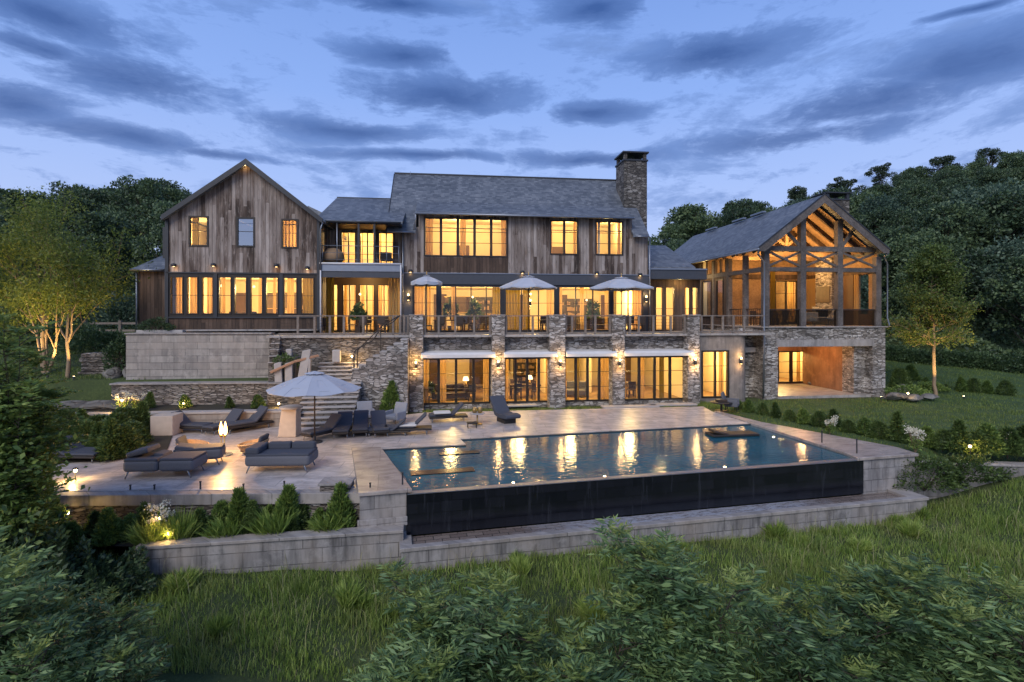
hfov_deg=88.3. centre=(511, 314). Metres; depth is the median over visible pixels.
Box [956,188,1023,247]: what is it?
woodland tree
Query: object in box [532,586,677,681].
meadow bush
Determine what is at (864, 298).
woodland tree
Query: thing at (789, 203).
woodland tree
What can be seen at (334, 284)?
terrace door
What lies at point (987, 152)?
woodland tree
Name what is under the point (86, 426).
conical shrub
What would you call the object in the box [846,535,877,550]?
grass tuft
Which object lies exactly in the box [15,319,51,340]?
hedge bush
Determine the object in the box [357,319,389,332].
dining table
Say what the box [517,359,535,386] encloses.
bookcase
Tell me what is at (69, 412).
conical shrub
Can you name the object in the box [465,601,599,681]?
meadow bush
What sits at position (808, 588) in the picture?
grass tuft
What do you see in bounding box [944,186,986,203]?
woodland tree
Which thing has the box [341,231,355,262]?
balcony door
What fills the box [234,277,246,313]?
window
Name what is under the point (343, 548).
garden wall
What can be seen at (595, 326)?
terrace railing
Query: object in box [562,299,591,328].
bookcase
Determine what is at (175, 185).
woodland tree
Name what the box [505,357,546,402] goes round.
sliding door
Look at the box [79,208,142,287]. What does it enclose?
woodland tree
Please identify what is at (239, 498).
conical shrub
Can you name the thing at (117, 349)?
garden bush
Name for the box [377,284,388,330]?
terrace door
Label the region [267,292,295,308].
painting
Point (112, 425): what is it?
conical shrub
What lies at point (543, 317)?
dining chair
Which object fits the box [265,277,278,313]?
window
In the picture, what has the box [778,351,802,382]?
glazed door
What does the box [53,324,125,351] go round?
garden bush
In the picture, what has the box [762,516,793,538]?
grass tuft
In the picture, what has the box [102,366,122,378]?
boulder
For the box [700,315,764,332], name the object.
terrace railing
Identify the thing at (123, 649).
meadow bush
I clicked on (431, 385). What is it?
potted plant
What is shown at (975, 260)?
woodland tree
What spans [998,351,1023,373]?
hedge bush
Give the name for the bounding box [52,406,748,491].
pool deck
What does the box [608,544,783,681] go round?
meadow bush
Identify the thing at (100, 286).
garden tree
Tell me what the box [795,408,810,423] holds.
conical shrub
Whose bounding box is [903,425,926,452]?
flowering plant
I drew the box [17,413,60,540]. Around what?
tall bush
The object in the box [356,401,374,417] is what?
armchair
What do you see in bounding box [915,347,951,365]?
hedge bush
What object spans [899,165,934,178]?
woodland tree
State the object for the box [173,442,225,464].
daybed
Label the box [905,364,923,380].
conical shrub
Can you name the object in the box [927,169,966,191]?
woodland tree
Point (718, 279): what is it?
window
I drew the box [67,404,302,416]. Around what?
planting bed
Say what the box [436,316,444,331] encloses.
dining chair
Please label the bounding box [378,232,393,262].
balcony door
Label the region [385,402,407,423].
armchair
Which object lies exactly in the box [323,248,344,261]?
egg chair
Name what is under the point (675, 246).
woodland tree
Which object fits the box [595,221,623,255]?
window
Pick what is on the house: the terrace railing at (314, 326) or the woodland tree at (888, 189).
the terrace railing at (314, 326)
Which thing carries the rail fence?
on the ground at (92, 388)
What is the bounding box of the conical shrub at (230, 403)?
[224,396,234,407]
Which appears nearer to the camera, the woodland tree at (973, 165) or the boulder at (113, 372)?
the boulder at (113, 372)
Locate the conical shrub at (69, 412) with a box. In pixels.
[62,407,75,419]
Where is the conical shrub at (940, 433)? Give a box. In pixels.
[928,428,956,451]
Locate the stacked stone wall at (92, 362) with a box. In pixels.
[78,352,125,373]
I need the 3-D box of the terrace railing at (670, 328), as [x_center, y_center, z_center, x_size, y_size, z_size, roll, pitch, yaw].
[7.742,0.550,28.550,3.493,1.000,0.120,0,0,-7]
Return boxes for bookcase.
[469,297,491,328]
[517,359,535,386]
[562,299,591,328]
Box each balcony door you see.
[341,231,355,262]
[360,232,372,262]
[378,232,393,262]
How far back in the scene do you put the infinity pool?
15.57 m
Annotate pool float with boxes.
[705,428,759,437]
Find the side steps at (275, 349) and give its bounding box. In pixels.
[268,337,281,381]
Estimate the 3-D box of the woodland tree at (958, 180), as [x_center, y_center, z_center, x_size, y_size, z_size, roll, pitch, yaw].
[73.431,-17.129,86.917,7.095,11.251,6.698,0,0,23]
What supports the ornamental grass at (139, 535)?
on the planting bed at (123, 543)
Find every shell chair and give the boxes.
[175,435,209,445]
[237,433,268,454]
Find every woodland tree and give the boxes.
[0,186,63,227]
[0,188,18,227]
[0,215,6,222]
[0,222,32,288]
[11,219,74,283]
[45,194,105,242]
[46,180,87,219]
[48,186,126,248]
[55,208,140,289]
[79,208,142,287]
[88,185,146,226]
[100,174,172,264]
[103,180,151,264]
[129,199,179,272]
[144,185,191,227]
[154,178,187,254]
[648,234,660,244]
[650,203,721,244]
[665,238,686,250]
[675,205,708,237]
[713,198,757,227]
[715,205,757,227]
[717,205,758,216]
[741,199,772,210]
[759,206,775,214]
[772,199,801,210]
[784,185,810,206]
[810,186,856,214]
[826,176,866,197]
[838,196,862,222]
[849,189,883,211]
[852,190,868,195]
[855,191,914,236]
[857,206,918,233]
[860,275,885,308]
[864,162,897,184]
[866,223,920,300]
[867,181,896,197]
[878,227,965,287]
[884,272,935,321]
[885,173,913,187]
[888,188,931,207]
[891,176,922,194]
[891,183,940,210]
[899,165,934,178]
[904,201,954,230]
[909,193,950,222]
[911,200,989,258]
[926,155,960,178]
[927,164,971,190]
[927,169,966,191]
[935,177,956,196]
[938,178,979,197]
[940,177,1023,246]
[943,175,973,191]
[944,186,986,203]
[948,248,1023,329]
[953,234,1023,334]
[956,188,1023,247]
[963,158,993,169]
[969,165,995,188]
[972,167,1013,187]
[973,253,1023,342]
[974,147,1007,166]
[996,149,1023,169]
[1005,167,1023,187]
[1006,154,1023,183]
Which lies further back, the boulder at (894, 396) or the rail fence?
the rail fence
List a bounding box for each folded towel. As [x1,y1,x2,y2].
[399,422,416,426]
[433,410,450,413]
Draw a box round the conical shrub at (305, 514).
[293,501,310,528]
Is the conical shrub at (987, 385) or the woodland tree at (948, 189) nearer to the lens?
the conical shrub at (987, 385)
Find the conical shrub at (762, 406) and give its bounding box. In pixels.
[754,402,769,414]
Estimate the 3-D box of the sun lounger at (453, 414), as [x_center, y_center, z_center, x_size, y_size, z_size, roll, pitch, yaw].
[-2.880,4.395,23.730,1.716,0.815,0.634,0,0,-14]
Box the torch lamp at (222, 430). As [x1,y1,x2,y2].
[219,422,232,456]
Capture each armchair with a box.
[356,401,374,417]
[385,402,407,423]
[720,391,739,411]
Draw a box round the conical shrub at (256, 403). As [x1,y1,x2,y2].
[250,394,266,408]
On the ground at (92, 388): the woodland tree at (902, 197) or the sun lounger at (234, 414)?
the woodland tree at (902, 197)
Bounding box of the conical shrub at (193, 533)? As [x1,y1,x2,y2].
[184,527,201,537]
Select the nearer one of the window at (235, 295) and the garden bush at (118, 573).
the garden bush at (118, 573)
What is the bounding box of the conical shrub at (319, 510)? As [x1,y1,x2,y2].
[307,507,323,527]
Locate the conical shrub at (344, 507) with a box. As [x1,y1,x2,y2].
[323,481,358,528]
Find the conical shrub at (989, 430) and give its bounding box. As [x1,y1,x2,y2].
[971,422,1011,457]
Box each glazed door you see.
[701,350,728,397]
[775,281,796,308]
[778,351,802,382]
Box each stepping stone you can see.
[507,403,536,406]
[601,404,659,408]
[647,402,697,405]
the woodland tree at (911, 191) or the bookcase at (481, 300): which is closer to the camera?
the bookcase at (481, 300)
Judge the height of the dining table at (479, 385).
0.760 m
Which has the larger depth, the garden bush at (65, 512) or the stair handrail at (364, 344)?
the stair handrail at (364, 344)
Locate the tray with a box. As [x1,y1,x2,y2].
[715,399,726,401]
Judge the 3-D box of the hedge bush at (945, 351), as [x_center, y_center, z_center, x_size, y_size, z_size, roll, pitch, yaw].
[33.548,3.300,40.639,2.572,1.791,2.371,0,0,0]
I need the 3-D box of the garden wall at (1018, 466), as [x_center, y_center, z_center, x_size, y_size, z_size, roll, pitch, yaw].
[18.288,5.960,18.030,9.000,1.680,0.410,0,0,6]
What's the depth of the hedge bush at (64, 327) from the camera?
35.59 m
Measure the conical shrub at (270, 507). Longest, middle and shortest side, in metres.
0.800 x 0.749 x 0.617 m
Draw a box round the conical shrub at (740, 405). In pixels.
[733,399,743,409]
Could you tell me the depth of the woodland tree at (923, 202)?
63.12 m
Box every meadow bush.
[0,525,88,681]
[0,543,103,681]
[0,545,102,658]
[6,584,173,681]
[341,622,468,681]
[371,557,568,681]
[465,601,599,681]
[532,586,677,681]
[586,514,717,681]
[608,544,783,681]
[720,573,893,681]
[808,550,983,681]
[855,550,1023,681]
[922,558,1023,681]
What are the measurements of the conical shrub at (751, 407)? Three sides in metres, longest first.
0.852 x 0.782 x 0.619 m
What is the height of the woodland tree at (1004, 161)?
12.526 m
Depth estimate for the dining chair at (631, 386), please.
30.30 m
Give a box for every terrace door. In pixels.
[334,284,337,330]
[343,284,356,330]
[359,284,374,330]
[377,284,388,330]
[655,287,663,329]
[665,287,674,329]
[684,287,690,314]
[692,287,697,314]
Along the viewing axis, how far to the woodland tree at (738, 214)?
68.61 m
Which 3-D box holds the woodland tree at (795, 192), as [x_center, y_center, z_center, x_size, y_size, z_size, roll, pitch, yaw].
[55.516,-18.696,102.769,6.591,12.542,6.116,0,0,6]
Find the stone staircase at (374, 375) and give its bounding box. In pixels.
[267,338,408,426]
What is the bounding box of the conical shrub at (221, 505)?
[205,499,229,528]
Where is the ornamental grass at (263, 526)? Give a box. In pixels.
[240,503,298,534]
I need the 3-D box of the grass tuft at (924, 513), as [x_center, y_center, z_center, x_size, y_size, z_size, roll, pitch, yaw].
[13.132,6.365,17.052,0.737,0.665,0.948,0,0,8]
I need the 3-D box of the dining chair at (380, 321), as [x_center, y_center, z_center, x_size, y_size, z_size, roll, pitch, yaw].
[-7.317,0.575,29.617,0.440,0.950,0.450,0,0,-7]
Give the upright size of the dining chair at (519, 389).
0.950 m
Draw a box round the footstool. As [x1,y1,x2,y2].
[467,421,477,427]
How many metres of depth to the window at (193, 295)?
28.12 m
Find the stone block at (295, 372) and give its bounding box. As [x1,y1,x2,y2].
[276,356,300,380]
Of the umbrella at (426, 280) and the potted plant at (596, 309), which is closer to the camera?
the umbrella at (426, 280)
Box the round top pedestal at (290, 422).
[278,404,302,436]
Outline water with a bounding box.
[384,425,850,490]
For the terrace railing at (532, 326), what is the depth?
27.67 m
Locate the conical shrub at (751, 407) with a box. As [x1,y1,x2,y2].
[741,399,755,412]
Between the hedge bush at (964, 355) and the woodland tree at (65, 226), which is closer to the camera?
the hedge bush at (964, 355)
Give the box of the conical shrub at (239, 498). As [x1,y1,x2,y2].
[221,486,249,534]
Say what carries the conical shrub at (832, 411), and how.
on the lawn at (848, 411)
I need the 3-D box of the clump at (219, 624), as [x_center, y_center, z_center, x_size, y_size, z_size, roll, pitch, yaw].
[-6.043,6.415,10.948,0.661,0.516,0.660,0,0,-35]
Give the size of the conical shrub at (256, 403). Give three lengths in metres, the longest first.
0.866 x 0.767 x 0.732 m
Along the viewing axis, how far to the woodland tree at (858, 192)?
90.30 m
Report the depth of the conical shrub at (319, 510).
14.09 m
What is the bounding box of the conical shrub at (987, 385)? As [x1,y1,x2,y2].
[979,380,996,393]
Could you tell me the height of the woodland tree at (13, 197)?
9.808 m
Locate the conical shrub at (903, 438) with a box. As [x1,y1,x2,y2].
[897,428,914,443]
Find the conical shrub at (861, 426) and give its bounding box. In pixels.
[854,416,870,435]
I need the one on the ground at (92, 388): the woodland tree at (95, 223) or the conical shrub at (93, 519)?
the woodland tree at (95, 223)
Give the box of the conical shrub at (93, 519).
[82,509,99,543]
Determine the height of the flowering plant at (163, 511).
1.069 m
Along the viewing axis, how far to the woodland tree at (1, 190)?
54.47 m
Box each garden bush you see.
[0,512,115,626]
[42,534,156,617]
[43,485,70,539]
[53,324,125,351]
[66,302,131,327]
[87,290,134,329]
[101,328,125,370]
[883,383,932,394]
[892,450,974,493]
[916,381,950,391]
[935,453,1016,482]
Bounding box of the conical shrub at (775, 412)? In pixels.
[769,401,781,418]
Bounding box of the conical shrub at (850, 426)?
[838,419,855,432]
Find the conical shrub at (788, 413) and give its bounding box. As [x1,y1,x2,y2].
[781,409,795,420]
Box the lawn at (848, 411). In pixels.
[704,348,1023,461]
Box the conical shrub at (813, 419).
[809,411,826,426]
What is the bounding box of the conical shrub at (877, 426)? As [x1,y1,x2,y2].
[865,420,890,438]
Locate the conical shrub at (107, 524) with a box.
[91,506,125,546]
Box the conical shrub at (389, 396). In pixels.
[379,380,401,410]
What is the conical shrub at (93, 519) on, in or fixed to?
on the planting bed at (123, 543)
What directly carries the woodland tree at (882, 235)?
on the ground at (92, 388)
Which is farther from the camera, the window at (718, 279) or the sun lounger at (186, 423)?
the window at (718, 279)
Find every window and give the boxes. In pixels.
[170,276,182,313]
[186,276,197,313]
[188,216,208,246]
[201,277,212,313]
[218,277,231,313]
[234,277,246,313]
[236,217,254,246]
[250,277,262,313]
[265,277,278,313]
[281,219,297,248]
[283,277,296,313]
[300,277,313,313]
[424,217,507,257]
[550,220,577,254]
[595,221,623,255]
[702,280,710,316]
[716,279,722,316]
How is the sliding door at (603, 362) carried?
in the house
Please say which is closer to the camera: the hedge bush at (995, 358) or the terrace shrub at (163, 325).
the terrace shrub at (163, 325)
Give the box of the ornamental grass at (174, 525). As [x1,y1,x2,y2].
[158,504,204,539]
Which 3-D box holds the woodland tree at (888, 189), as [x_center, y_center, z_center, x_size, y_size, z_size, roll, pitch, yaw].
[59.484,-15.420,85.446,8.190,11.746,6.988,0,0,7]
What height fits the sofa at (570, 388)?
0.730 m
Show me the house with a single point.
(792, 273)
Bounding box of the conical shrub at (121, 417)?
[101,411,132,423]
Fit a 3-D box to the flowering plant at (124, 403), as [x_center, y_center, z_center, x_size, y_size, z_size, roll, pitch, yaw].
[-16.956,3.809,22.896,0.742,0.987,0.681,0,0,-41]
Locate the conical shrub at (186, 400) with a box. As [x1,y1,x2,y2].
[178,394,193,408]
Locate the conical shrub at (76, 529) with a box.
[60,520,86,550]
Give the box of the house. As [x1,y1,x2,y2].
[129,151,890,411]
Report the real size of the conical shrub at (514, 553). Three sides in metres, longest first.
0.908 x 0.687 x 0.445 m
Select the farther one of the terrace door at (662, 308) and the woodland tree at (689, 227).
the woodland tree at (689, 227)
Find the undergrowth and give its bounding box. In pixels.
[0,246,1023,357]
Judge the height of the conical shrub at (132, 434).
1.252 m
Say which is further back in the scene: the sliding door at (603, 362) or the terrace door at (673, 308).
the terrace door at (673, 308)
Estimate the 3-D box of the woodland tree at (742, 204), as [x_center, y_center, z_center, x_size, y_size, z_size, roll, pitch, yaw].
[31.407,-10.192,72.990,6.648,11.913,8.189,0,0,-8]
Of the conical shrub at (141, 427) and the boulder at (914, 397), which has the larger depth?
the boulder at (914, 397)
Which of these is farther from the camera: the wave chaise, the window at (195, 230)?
the window at (195, 230)
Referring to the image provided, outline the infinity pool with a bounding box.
[352,411,928,572]
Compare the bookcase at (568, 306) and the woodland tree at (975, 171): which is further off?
the woodland tree at (975, 171)
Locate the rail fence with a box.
[83,320,134,333]
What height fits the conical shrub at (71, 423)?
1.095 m
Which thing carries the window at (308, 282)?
in the house
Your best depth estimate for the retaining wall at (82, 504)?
14.12 m
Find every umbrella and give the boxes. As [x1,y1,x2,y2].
[266,371,361,443]
[411,271,441,331]
[499,272,556,331]
[589,273,653,314]
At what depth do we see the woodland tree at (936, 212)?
50.43 m
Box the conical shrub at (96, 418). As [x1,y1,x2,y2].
[88,414,107,421]
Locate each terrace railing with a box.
[278,315,408,334]
[424,315,490,334]
[505,315,548,333]
[565,315,610,333]
[625,315,685,333]
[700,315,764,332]
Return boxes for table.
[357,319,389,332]
[433,319,466,331]
[464,384,482,399]
[470,412,484,424]
[509,383,540,397]
[539,319,568,331]
[710,400,731,411]
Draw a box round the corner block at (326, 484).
[318,476,355,490]
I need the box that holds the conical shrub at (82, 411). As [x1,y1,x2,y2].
[75,408,89,419]
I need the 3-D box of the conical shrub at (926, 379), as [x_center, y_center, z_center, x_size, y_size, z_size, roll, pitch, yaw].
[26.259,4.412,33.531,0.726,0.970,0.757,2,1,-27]
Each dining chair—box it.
[348,317,356,332]
[359,317,367,332]
[377,317,385,332]
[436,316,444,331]
[455,316,463,331]
[463,316,469,329]
[468,384,475,400]
[479,316,485,329]
[513,383,521,399]
[531,383,535,399]
[540,316,545,324]
[565,316,570,331]
[573,316,577,329]
[626,316,628,331]
[626,381,635,397]
[636,316,645,331]
[750,311,758,324]
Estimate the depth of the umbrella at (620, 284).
29.11 m
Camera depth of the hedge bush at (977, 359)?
39.46 m
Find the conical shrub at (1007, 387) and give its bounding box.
[994,380,1019,395]
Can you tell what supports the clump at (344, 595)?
on the ground at (92, 388)
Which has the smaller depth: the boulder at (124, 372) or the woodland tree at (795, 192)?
the boulder at (124, 372)
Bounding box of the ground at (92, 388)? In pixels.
[0,266,1023,681]
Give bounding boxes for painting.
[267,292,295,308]
[444,296,478,312]
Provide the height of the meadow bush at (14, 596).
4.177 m
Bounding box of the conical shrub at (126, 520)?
[108,512,136,541]
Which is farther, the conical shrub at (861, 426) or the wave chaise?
the wave chaise
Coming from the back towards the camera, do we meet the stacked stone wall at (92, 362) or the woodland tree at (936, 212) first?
the woodland tree at (936, 212)
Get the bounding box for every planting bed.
[48,435,172,461]
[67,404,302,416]
[72,526,356,546]
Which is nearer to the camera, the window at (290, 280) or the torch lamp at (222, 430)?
the torch lamp at (222, 430)
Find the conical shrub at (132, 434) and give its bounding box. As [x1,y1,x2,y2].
[104,423,147,459]
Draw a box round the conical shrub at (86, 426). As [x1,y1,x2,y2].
[71,420,95,446]
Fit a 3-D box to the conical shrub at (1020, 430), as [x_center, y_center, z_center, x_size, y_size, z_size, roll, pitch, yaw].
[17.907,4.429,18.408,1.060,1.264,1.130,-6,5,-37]
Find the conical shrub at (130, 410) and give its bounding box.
[112,405,147,429]
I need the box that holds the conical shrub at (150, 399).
[144,391,156,407]
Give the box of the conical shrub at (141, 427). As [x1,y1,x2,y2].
[120,420,154,443]
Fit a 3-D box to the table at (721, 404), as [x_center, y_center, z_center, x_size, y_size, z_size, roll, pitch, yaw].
[10.395,4.570,26.185,1.040,0.460,1.040,0,0,0]
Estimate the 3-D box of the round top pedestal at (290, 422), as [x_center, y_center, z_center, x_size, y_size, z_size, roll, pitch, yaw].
[-8.731,4.207,20.835,0.880,1.185,0.880,0,0,0]
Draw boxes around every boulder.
[53,400,88,411]
[66,400,127,409]
[98,402,132,409]
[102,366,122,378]
[122,367,125,377]
[883,392,909,400]
[906,394,922,401]
[921,393,938,399]
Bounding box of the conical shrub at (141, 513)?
[125,500,154,543]
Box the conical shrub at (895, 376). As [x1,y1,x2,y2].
[888,367,913,386]
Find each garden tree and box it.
[0,182,126,373]
[0,187,162,377]
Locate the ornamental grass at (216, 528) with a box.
[195,512,246,538]
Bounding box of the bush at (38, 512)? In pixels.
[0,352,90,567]
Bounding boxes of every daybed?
[123,443,207,478]
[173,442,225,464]
[245,441,317,472]
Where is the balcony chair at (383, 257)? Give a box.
[380,252,393,262]
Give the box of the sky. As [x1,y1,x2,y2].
[0,0,1023,250]
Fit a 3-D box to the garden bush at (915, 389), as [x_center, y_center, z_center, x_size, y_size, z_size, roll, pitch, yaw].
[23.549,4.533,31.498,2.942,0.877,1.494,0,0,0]
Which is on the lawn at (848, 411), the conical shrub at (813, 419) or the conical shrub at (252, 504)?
the conical shrub at (813, 419)
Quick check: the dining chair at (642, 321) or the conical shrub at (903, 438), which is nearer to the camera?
the conical shrub at (903, 438)
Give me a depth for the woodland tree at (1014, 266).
41.55 m
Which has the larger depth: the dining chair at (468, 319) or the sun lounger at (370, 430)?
the dining chair at (468, 319)
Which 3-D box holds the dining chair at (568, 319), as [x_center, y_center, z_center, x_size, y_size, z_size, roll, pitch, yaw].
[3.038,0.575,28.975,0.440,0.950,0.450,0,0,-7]
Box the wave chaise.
[490,395,520,423]
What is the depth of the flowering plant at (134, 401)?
23.05 m
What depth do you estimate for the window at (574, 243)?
31.64 m
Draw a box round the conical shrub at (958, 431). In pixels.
[943,418,978,456]
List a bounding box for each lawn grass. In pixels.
[0,327,145,379]
[422,400,755,412]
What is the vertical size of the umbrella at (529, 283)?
3.420 m
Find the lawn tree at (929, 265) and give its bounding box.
[881,242,984,395]
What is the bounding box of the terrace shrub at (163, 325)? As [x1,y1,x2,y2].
[133,316,175,331]
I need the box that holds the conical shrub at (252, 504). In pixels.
[241,499,260,533]
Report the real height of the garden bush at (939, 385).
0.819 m
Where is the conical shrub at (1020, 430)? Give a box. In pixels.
[1009,423,1023,458]
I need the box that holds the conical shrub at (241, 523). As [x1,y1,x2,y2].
[238,519,251,535]
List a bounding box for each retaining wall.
[57,489,359,527]
[109,381,284,404]
[124,332,274,379]
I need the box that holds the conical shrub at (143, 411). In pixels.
[135,400,150,432]
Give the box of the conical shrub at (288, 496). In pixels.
[270,483,302,531]
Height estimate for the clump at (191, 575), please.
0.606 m
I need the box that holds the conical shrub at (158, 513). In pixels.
[155,506,178,541]
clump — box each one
[160,565,203,591]
[203,609,234,636]
[329,576,366,608]
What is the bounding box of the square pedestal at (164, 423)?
[150,412,182,435]
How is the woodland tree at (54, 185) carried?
on the ground at (92, 388)
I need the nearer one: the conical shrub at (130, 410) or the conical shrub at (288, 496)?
the conical shrub at (288, 496)
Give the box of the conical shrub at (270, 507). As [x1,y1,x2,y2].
[254,504,274,527]
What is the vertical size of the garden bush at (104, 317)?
3.394 m
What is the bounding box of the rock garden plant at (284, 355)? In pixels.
[272,352,299,368]
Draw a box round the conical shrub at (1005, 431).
[987,426,1023,458]
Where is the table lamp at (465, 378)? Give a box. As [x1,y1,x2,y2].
[463,376,468,385]
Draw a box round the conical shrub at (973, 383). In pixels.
[964,377,982,392]
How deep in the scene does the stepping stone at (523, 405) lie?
27.71 m
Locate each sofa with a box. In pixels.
[429,383,469,398]
[567,381,585,395]
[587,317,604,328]
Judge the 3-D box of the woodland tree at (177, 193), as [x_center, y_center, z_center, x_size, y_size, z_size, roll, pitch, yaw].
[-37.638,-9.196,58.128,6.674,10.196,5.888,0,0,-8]
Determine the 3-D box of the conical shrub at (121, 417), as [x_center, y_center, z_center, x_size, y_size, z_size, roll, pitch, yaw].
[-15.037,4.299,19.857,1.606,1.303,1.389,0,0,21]
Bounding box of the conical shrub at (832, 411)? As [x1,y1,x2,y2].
[823,408,844,428]
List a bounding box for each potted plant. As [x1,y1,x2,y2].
[349,301,367,322]
[428,380,435,393]
[442,296,459,319]
[465,298,484,319]
[586,299,600,318]
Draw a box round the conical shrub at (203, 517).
[192,507,211,536]
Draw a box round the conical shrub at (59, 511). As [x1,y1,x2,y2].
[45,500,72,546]
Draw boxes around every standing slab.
[286,349,292,355]
[332,350,340,361]
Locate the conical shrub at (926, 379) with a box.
[921,377,929,389]
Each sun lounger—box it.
[52,435,104,462]
[171,410,212,433]
[201,408,243,434]
[222,405,273,433]
[300,413,342,439]
[332,411,352,437]
[351,410,368,437]
[368,417,409,436]
[369,410,389,437]
[385,412,431,435]
[428,402,467,421]
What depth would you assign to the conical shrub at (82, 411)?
20.93 m
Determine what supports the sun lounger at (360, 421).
on the pool deck
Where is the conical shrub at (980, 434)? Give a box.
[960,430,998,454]
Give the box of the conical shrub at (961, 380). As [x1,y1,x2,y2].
[954,375,969,391]
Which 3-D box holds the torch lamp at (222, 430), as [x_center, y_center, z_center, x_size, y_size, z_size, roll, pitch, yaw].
[-9.873,4.226,17.994,0.600,1.172,0.600,0,0,0]
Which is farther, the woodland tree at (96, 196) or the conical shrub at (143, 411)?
the woodland tree at (96, 196)
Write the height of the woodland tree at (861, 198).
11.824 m
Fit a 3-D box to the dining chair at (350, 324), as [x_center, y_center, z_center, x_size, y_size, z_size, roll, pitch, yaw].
[-9.095,0.575,30.109,0.450,0.950,0.440,0,0,-7]
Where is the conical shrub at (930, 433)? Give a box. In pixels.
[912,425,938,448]
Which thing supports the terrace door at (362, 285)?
in the house
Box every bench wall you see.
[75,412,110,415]
[149,409,280,426]
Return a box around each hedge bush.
[0,324,34,344]
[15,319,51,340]
[21,320,73,345]
[49,318,91,341]
[58,319,111,343]
[885,343,917,361]
[885,345,903,360]
[894,346,930,363]
[908,347,939,364]
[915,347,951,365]
[936,346,964,366]
[945,350,974,367]
[955,351,988,368]
[969,349,1000,371]
[980,352,1016,371]
[987,352,1023,372]
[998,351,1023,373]
[1015,356,1023,372]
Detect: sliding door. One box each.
[424,358,490,404]
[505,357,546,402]
[565,356,608,401]
[625,356,682,400]
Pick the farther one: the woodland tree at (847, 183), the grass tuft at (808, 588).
the woodland tree at (847, 183)
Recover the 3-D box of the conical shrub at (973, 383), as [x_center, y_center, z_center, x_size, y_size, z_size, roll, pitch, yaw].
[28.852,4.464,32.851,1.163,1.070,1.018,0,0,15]
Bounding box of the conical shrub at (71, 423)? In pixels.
[55,419,88,442]
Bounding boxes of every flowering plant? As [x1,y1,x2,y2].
[113,390,132,407]
[128,393,146,407]
[143,498,175,538]
[822,415,839,433]
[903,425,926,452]
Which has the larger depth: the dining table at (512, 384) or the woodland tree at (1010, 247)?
the woodland tree at (1010, 247)
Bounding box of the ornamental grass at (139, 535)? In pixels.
[117,513,168,544]
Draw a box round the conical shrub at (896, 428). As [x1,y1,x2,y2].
[884,410,905,441]
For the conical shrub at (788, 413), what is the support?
on the lawn at (848, 411)
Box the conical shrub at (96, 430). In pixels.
[86,421,103,446]
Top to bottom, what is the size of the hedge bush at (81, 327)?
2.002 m
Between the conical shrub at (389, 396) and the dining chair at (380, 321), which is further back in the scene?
the dining chair at (380, 321)
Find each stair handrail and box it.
[270,349,318,382]
[353,315,399,367]
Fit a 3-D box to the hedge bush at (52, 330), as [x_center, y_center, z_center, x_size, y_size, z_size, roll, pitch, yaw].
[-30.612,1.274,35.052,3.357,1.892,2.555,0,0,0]
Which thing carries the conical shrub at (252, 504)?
on the planting bed at (123, 543)
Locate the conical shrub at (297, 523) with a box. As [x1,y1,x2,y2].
[286,518,301,530]
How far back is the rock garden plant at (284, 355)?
25.45 m
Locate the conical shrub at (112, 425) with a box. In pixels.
[91,417,128,461]
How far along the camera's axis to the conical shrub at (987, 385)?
32.52 m
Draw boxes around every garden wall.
[135,524,403,576]
[915,459,1023,498]
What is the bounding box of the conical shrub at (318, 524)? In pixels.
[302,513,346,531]

